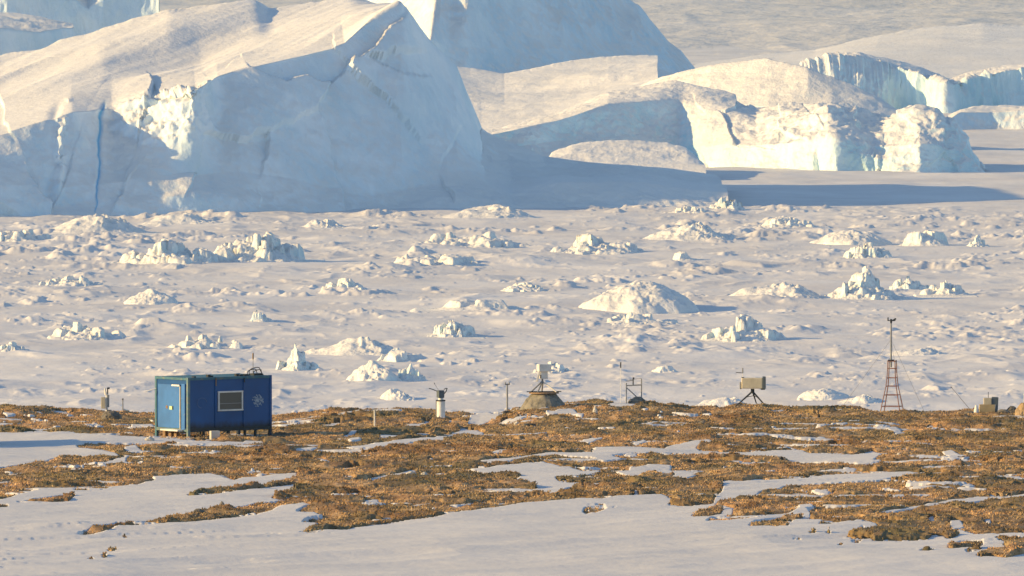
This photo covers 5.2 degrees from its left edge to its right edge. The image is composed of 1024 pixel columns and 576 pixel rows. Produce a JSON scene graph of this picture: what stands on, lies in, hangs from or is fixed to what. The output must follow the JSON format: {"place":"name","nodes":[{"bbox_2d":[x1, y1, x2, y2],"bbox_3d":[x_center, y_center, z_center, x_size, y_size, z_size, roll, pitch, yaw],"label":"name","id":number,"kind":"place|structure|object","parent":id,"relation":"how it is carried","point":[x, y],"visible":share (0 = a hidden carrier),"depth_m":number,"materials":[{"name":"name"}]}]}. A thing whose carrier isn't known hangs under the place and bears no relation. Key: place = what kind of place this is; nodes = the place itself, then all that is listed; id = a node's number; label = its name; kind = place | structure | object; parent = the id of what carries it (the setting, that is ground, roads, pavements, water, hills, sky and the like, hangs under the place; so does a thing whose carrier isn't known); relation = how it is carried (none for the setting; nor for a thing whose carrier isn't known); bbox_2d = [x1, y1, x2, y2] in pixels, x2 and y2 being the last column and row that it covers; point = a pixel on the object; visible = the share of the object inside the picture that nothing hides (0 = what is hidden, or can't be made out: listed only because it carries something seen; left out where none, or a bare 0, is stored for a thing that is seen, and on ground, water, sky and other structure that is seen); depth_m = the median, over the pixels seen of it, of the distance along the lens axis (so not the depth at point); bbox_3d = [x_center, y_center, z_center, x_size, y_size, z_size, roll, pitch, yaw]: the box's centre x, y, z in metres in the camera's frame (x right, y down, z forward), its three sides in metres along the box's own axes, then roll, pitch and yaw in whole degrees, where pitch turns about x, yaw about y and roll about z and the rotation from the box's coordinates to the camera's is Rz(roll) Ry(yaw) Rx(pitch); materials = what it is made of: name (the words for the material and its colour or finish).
{"place":"outdoors","nodes":[
{"label":"outdoors","id":0,"kind":"place"},
{"bbox_2d":[0,46,1023,414],"bbox_3d":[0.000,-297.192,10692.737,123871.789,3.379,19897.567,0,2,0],"label":"sea ice","id":1,"kind":"structure","parent":0,"point":[842,344],"depth_m":2336.86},
{"bbox_2d":[0,341,28,351],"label":"ice hummock","id":2,"kind":"object","parent":1,"relation":"on","point":[12,346],"visible":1,"depth_m":2093.19,"materials":[{"name":"white ice"}]},
{"bbox_2d":[0,229,50,241],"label":"ice hummock","id":3,"kind":"object","parent":1,"relation":"on","point":[17,236],"visible":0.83,"depth_m":2745.41,"materials":[{"name":"white ice"}]},
{"bbox_2d":[0,12,73,55],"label":"iceberg","id":4,"kind":"object","parent":1,"relation":"on","point":[19,32],"visible":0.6,"depth_m":4844.76,"materials":[{"name":"white ice"}]},
{"bbox_2d":[0,0,159,35],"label":"iceberg","id":5,"kind":"object","parent":1,"relation":"on","point":[83,17],"visible":0.27,"depth_m":5260.24,"materials":[{"name":"white ice"}]},
{"bbox_2d":[39,275,121,286],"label":"ice hummock","id":6,"kind":"object","parent":1,"relation":"on","point":[69,280],"visible":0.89,"depth_m":2424.62,"materials":[{"name":"white ice"}]},
{"bbox_2d":[47,322,125,339],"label":"ice hummock","id":7,"kind":"object","parent":1,"relation":"on","point":[77,331],"visible":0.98,"depth_m":2161.01,"materials":[{"name":"white ice"}]},
{"bbox_2d":[34,214,159,235],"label":"ice hummock","id":8,"kind":"object","parent":1,"relation":"on","point":[101,224],"visible":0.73,"depth_m":2805.73,"materials":[{"name":"white ice"}]},
{"bbox_2d":[124,289,178,304],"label":"ice hummock","id":9,"kind":"object","parent":1,"relation":"on","point":[150,297],"visible":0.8,"depth_m":2323.18,"materials":[{"name":"white ice"}]},
{"bbox_2d":[101,238,218,263],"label":"ice hummock","id":10,"kind":"object","parent":1,"relation":"on","point":[166,250],"visible":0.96,"depth_m":2574.15,"materials":[{"name":"white ice"}]},
{"bbox_2d":[134,212,223,225],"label":"ice hummock","id":11,"kind":"object","parent":1,"relation":"on","point":[181,219],"visible":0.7,"depth_m":2872.22,"materials":[{"name":"white ice"}]},
{"bbox_2d":[166,334,243,349],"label":"ice hummock","id":12,"kind":"object","parent":1,"relation":"on","point":[202,341],"visible":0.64,"depth_m":2115.66,"materials":[{"name":"white ice"}]},
{"bbox_2d":[250,310,273,321],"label":"ice hummock","id":13,"kind":"object","parent":1,"relation":"on","point":[259,316],"visible":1,"depth_m":2236.74,"materials":[{"name":"white ice"}]},
{"bbox_2d":[214,231,324,261],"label":"ice hummock","id":14,"kind":"object","parent":1,"relation":"on","point":[266,247],"visible":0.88,"depth_m":2589.86,"materials":[{"name":"white ice"}]},
{"bbox_2d":[276,344,318,370],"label":"ice hummock","id":15,"kind":"object","parent":1,"relation":"on","point":[296,361],"visible":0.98,"depth_m":2005.28,"materials":[{"name":"white ice"}]},
{"bbox_2d":[302,219,345,229],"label":"ice hummock","id":16,"kind":"object","parent":1,"relation":"on","point":[328,224],"visible":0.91,"depth_m":2843.34,"materials":[{"name":"white ice"}]},
{"bbox_2d":[321,278,367,289],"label":"ice hummock","id":17,"kind":"object","parent":1,"relation":"on","point":[347,283],"visible":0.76,"depth_m":2411.62,"materials":[{"name":"white ice"}]},
{"bbox_2d":[304,336,411,355],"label":"ice hummock","id":18,"kind":"object","parent":1,"relation":"on","point":[361,345],"visible":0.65,"depth_m":2093.59,"materials":[{"name":"white ice"}]},
{"bbox_2d":[0,0,727,216],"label":"iceberg","id":19,"kind":"object","parent":1,"relation":"on","point":[309,107],"visible":0.94,"depth_m":3020.53,"materials":[{"name":"white ice"}]},
{"bbox_2d":[346,360,401,380],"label":"ice hummock","id":20,"kind":"object","parent":1,"relation":"on","point":[370,370],"visible":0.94,"depth_m":1968.58,"materials":[{"name":"white ice"}]},
{"bbox_2d":[378,388,416,400],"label":"ice hummock","id":21,"kind":"object","parent":1,"relation":"on","point":[395,394],"visible":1,"depth_m":1902.90,"materials":[{"name":"white ice"}]},
{"bbox_2d":[377,348,429,361],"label":"ice hummock","id":22,"kind":"object","parent":1,"relation":"on","point":[396,355],"visible":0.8,"depth_m":2063.29,"materials":[{"name":"white ice"}]},
{"bbox_2d":[398,364,427,381],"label":"ice hummock","id":23,"kind":"object","parent":1,"relation":"on","point":[410,373],"visible":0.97,"depth_m":1973.80,"materials":[{"name":"white ice"}]},
{"bbox_2d":[394,254,492,267],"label":"ice hummock","id":24,"kind":"object","parent":1,"relation":"on","point":[452,260],"visible":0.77,"depth_m":2574.29,"materials":[{"name":"white ice"}]},
{"bbox_2d":[427,320,484,338],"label":"ice hummock","id":25,"kind":"object","parent":1,"relation":"on","point":[452,329],"visible":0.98,"depth_m":2168.79,"materials":[{"name":"white ice"}]},
{"bbox_2d":[410,299,526,312],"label":"ice hummock","id":26,"kind":"object","parent":1,"relation":"on","point":[471,305],"visible":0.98,"depth_m":2288.64,"materials":[{"name":"white ice"}]},
{"bbox_2d":[419,231,530,249],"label":"ice hummock","id":27,"kind":"object","parent":1,"relation":"on","point":[489,239],"visible":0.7,"depth_m":2706.51,"materials":[{"name":"white ice"}]},
{"bbox_2d":[424,204,536,218],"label":"ice hummock","id":28,"kind":"object","parent":1,"relation":"on","point":[496,211],"visible":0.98,"depth_m":2927.08,"materials":[{"name":"white ice"}]},
{"bbox_2d":[500,282,546,291],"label":"ice hummock","id":29,"kind":"object","parent":1,"relation":"on","point":[524,287],"visible":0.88,"depth_m":2411.00,"materials":[{"name":"white ice"}]},
{"bbox_2d":[368,0,694,77],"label":"iceberg","id":30,"kind":"object","parent":1,"relation":"on","point":[503,36],"visible":0.5,"depth_m":4595.88,"materials":[{"name":"white ice"}]},
{"bbox_2d":[526,361,568,374],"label":"ice hummock","id":31,"kind":"object","parent":1,"relation":"on","point":[556,368],"visible":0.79,"depth_m":2008.24,"materials":[{"name":"white ice"}]},
{"bbox_2d":[457,55,657,130],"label":"iceberg","id":32,"kind":"object","parent":1,"relation":"on","point":[498,100],"visible":0.6,"depth_m":3822.26,"materials":[{"name":"white ice"}]},
{"bbox_2d":[550,233,644,254],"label":"ice hummock","id":33,"kind":"object","parent":1,"relation":"on","point":[587,244],"visible":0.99,"depth_m":2652.20,"materials":[{"name":"white ice"}]},
{"bbox_2d":[549,140,705,172],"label":"snow bank","id":34,"kind":"structure","parent":1,"relation":"on","point":[648,153],"depth_m":3344.42,"materials":[{"name":"white snow"}]},
{"bbox_2d":[578,281,698,314],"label":"ice hummock","id":35,"kind":"object","parent":1,"relation":"on","point":[646,297],"visible":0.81,"depth_m":2300.17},
{"bbox_2d":[606,312,680,326],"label":"ice hummock","id":36,"kind":"object","parent":1,"relation":"on","point":[630,319],"visible":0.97,"depth_m":2224.57,"materials":[{"name":"white ice"}]},
{"bbox_2d":[648,365,678,372],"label":"ice hummock","id":37,"kind":"object","parent":1,"relation":"on","point":[666,369],"visible":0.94,"depth_m":2008.64,"materials":[{"name":"white ice"}]},
{"bbox_2d":[673,251,697,260],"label":"ice hummock","id":38,"kind":"object","parent":1,"relation":"on","point":[681,256],"visible":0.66,"depth_m":2615.72,"materials":[{"name":"white ice"}]},
{"bbox_2d":[666,206,713,212],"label":"ice hummock","id":39,"kind":"object","parent":1,"relation":"on","point":[688,209],"visible":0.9,"depth_m":2960.59,"materials":[{"name":"white ice"}]},
{"bbox_2d":[643,221,745,242],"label":"ice hummock","id":40,"kind":"object","parent":1,"relation":"on","point":[698,232],"visible":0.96,"depth_m":2745.98,"materials":[{"name":"white ice"}]},
{"bbox_2d":[695,397,743,406],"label":"ice hummock","id":41,"kind":"object","parent":1,"relation":"on","point":[722,402],"visible":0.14,"depth_m":1872.02,"materials":[{"name":"white ice"}]},
{"bbox_2d":[709,197,745,209],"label":"ice hummock","id":42,"kind":"object","parent":1,"relation":"on","point":[722,202],"visible":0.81,"depth_m":2987.92,"materials":[{"name":"white ice"}]},
{"bbox_2d":[486,80,984,172],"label":"iceberg","id":43,"kind":"object","parent":1,"relation":"on","point":[708,127],"visible":0.77,"depth_m":3431.75,"materials":[{"name":"white ice"}]},
{"bbox_2d":[701,314,786,342],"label":"ice hummock","id":44,"kind":"object","parent":1,"relation":"on","point":[747,328],"visible":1,"depth_m":2141.92,"materials":[{"name":"white ice"}]},
{"bbox_2d":[640,58,897,116],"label":"iceberg","id":45,"kind":"object","parent":1,"relation":"on","point":[765,82],"visible":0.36,"depth_m":3658.78,"materials":[{"name":"white ice"}]},
{"bbox_2d":[729,282,819,298],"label":"ice hummock","id":46,"kind":"object","parent":1,"relation":"on","point":[783,289],"visible":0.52,"depth_m":2362.71,"materials":[{"name":"white ice"}]},
{"bbox_2d":[758,215,830,228],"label":"ice hummock","id":47,"kind":"object","parent":1,"relation":"on","point":[784,221],"visible":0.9,"depth_m":2843.30,"materials":[{"name":"white ice"}]},
{"bbox_2d":[797,388,849,400],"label":"ice hummock","id":48,"kind":"object","parent":1,"relation":"on","point":[821,394],"visible":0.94,"depth_m":1904.83,"materials":[{"name":"white ice"}]},
{"bbox_2d":[809,230,891,245],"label":"ice hummock","id":49,"kind":"object","parent":1,"relation":"on","point":[851,237],"visible":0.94,"depth_m":2708.84,"materials":[{"name":"white ice"}]},
{"bbox_2d":[694,23,1023,77],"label":"iceberg","id":50,"kind":"object","parent":1,"relation":"on","point":[949,51],"visible":0.52,"depth_m":5159.71,"materials":[{"name":"white ice"}]},
{"bbox_2d":[838,394,881,403],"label":"ice hummock","id":51,"kind":"object","parent":1,"relation":"on","point":[864,399],"visible":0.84,"depth_m":1890.29,"materials":[{"name":"white ice"}]},
{"bbox_2d":[818,266,911,299],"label":"ice hummock","id":52,"kind":"object","parent":1,"relation":"on","point":[864,284],"visible":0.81,"depth_m":2363.73,"materials":[{"name":"white ice"}]},
{"bbox_2d":[843,242,892,258],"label":"ice hummock","id":53,"kind":"object","parent":1,"relation":"on","point":[867,250],"visible":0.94,"depth_m":2630.55,"materials":[{"name":"white ice"}]},
{"bbox_2d":[889,276,928,289],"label":"ice hummock","id":54,"kind":"object","parent":1,"relation":"on","point":[908,283],"visible":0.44,"depth_m":2420.51,"materials":[{"name":"white ice"}]},
{"bbox_2d":[799,51,1023,112],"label":"iceberg","id":55,"kind":"object","parent":1,"relation":"on","point":[896,84],"visible":0.74,"depth_m":4268.09,"materials":[{"name":"white ice"}]},
{"bbox_2d":[885,347,944,355],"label":"ice hummock","id":56,"kind":"object","parent":1,"relation":"on","point":[925,351],"visible":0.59,"depth_m":2094.99,"materials":[{"name":"white ice"}]},
{"bbox_2d":[899,230,948,245],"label":"ice hummock","id":57,"kind":"object","parent":1,"relation":"on","point":[927,238],"visible":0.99,"depth_m":2705.36,"materials":[{"name":"white ice"}]},
{"bbox_2d":[913,280,977,296],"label":"ice hummock","id":58,"kind":"object","parent":1,"relation":"on","point":[945,289],"visible":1,"depth_m":2382.96,"materials":[{"name":"white ice"}]},
{"bbox_2d":[966,234,989,246],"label":"ice hummock","id":59,"kind":"object","parent":1,"relation":"on","point":[977,242],"visible":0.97,"depth_m":2702.38,"materials":[{"name":"white ice"}]},
{"bbox_2d":[948,105,1023,129],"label":"iceberg","id":60,"kind":"object","parent":1,"relation":"on","point":[992,117],"visible":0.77,"depth_m":3967.96,"materials":[{"name":"white ice"}]},
{"bbox_2d":[0,402,1023,575],"bbox_3d":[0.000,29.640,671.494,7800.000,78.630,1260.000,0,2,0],"label":"snow ground","id":61,"kind":"structure","parent":0,"point":[635,534],"depth_m":384.35,"materials":[{"name":"white snow"}]},
{"bbox_2d":[0,398,1023,558],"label":"tundra ground","id":62,"kind":"structure","parent":0,"point":[731,458],"depth_m":463.24,"materials":[{"name":"brown plant"}]},
{"bbox_2d":[101,387,111,410],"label":"instrument post","id":63,"kind":"object","parent":62,"relation":"on","point":[103,401],"visible":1,"depth_m":546.48,"materials":[{"name":"white metal"}]},
{"bbox_2d":[101,411,121,419],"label":"boulder","id":64,"kind":"object","parent":62,"relation":"on","point":[106,415],"visible":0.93,"depth_m":542.30,"materials":[{"name":"grey stone"}]},
{"bbox_2d":[145,437,154,440],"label":"boulder","id":65,"kind":"object","parent":62,"relation":"on","point":[149,438],"visible":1,"depth_m":502.44,"materials":[{"name":"white stone"}]},
{"bbox_2d":[194,508,204,512],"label":"boulder","id":66,"kind":"object","parent":62,"relation":"on","point":[199,510],"visible":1,"depth_m":403.43,"materials":[{"name":"grey stone"}]},
{"bbox_2d":[145,353,271,436],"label":"field hut","id":67,"kind":"object","parent":62,"relation":"on","point":[225,403],"visible":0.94,"depth_m":509.84,"materials":[{"name":"blue paint"}]},
{"bbox_2d":[158,384,180,427],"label":"door","id":68,"kind":"structure","parent":67,"relation":"in","point":[168,395],"depth_m":509.59,"materials":[{"name":"blue paint"}]},
{"bbox_2d":[217,391,242,410],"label":"window","id":69,"kind":"structure","parent":67,"relation":"in","point":[227,400],"depth_m":509.96,"materials":[{"name":"grey glass"}]},
{"bbox_2d":[209,431,219,438],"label":"concrete block","id":70,"kind":"object","parent":62,"relation":"on","point":[214,434],"depth_m":505.42,"materials":[{"name":"white concrete"}]},
{"bbox_2d":[429,383,447,417],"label":"radiation sensor","id":71,"kind":"object","parent":62,"relation":"on","point":[440,404],"visible":0.94,"depth_m":544.40,"materials":[{"name":"white paint"}]},
{"bbox_2d":[503,382,509,413],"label":"sensor pole","id":72,"kind":"object","parent":62,"relation":"on","point":[506,411],"visible":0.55,"depth_m":553.51,"materials":[{"name":"grey metal"}]},
{"bbox_2d":[519,394,564,409],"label":"concrete mound","id":73,"kind":"object","parent":62,"relation":"on","point":[535,401],"visible":0.75,"depth_m":551.85,"materials":[{"name":"beige concrete"}]},
{"bbox_2d":[527,364,560,393],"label":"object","id":74,"kind":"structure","parent":73,"relation":"on","point":[543,370],"depth_m":552.32,"materials":[{"name":"metal"}]},
{"bbox_2d":[620,362,620,402],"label":"thin mast","id":75,"kind":"object","parent":62,"relation":"on","point":[620,382],"visible":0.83,"depth_m":553.52,"materials":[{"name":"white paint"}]},
{"bbox_2d":[626,377,641,402],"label":"instrument stand","id":76,"kind":"object","parent":62,"relation":"on","point":[633,385],"visible":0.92,"depth_m":553.50,"materials":[{"name":"grey metal"}]},
{"bbox_2d":[628,396,645,403],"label":"boulder","id":77,"kind":"object","parent":62,"relation":"on","point":[636,399],"visible":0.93,"depth_m":553.36,"materials":[{"name":"grey stone"}]},
{"bbox_2d":[736,368,765,405],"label":"tripod instrument","id":78,"kind":"object","parent":62,"relation":"on","point":[752,384],"visible":0.99,"depth_m":554.28,"materials":[{"name":"metal"}]},
{"bbox_2d":[842,317,922,410],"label":"lattice mast","id":79,"kind":"object","parent":62,"relation":"on","point":[890,360],"visible":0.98,"depth_m":553.41,"materials":[{"name":"grey metal"}]},
{"bbox_2d":[974,405,978,412],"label":"radiation shield","id":80,"kind":"object","parent":62,"relation":"on","point":[976,409],"visible":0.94,"depth_m":552.99,"materials":[{"name":"white paint"}]},
{"bbox_2d":[979,392,997,412],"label":"equipment cabinet","id":81,"kind":"object","parent":62,"relation":"on","point":[989,405],"visible":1,"depth_m":553.34,"materials":[{"name":"beige metal"}]},
{"bbox_2d":[998,409,1009,412],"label":"boulder","id":82,"kind":"object","parent":62,"relation":"on","point":[1002,410],"visible":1,"depth_m":552.38,"materials":[{"name":"stone"}]},
{"bbox_2d":[1007,406,1015,412],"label":"boulder","id":83,"kind":"object","parent":62,"relation":"on","point":[1010,409],"visible":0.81,"depth_m":553.40,"materials":[{"name":"grey stone"}]},
{"bbox_2d":[1015,403,1023,415],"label":"boulder","id":84,"kind":"object","parent":62,"relation":"on","point":[1019,410],"visible":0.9,"depth_m":546.37,"materials":[{"name":"beige stone"}]},
{"bbox_2d":[160,0,1023,54],"bbox_3d":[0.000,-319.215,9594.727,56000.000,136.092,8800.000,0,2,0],"label":"ice sheet","id":85,"kind":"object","parent":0,"point":[785,26],"visible":0.26,"depth_m":6711.89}
]}

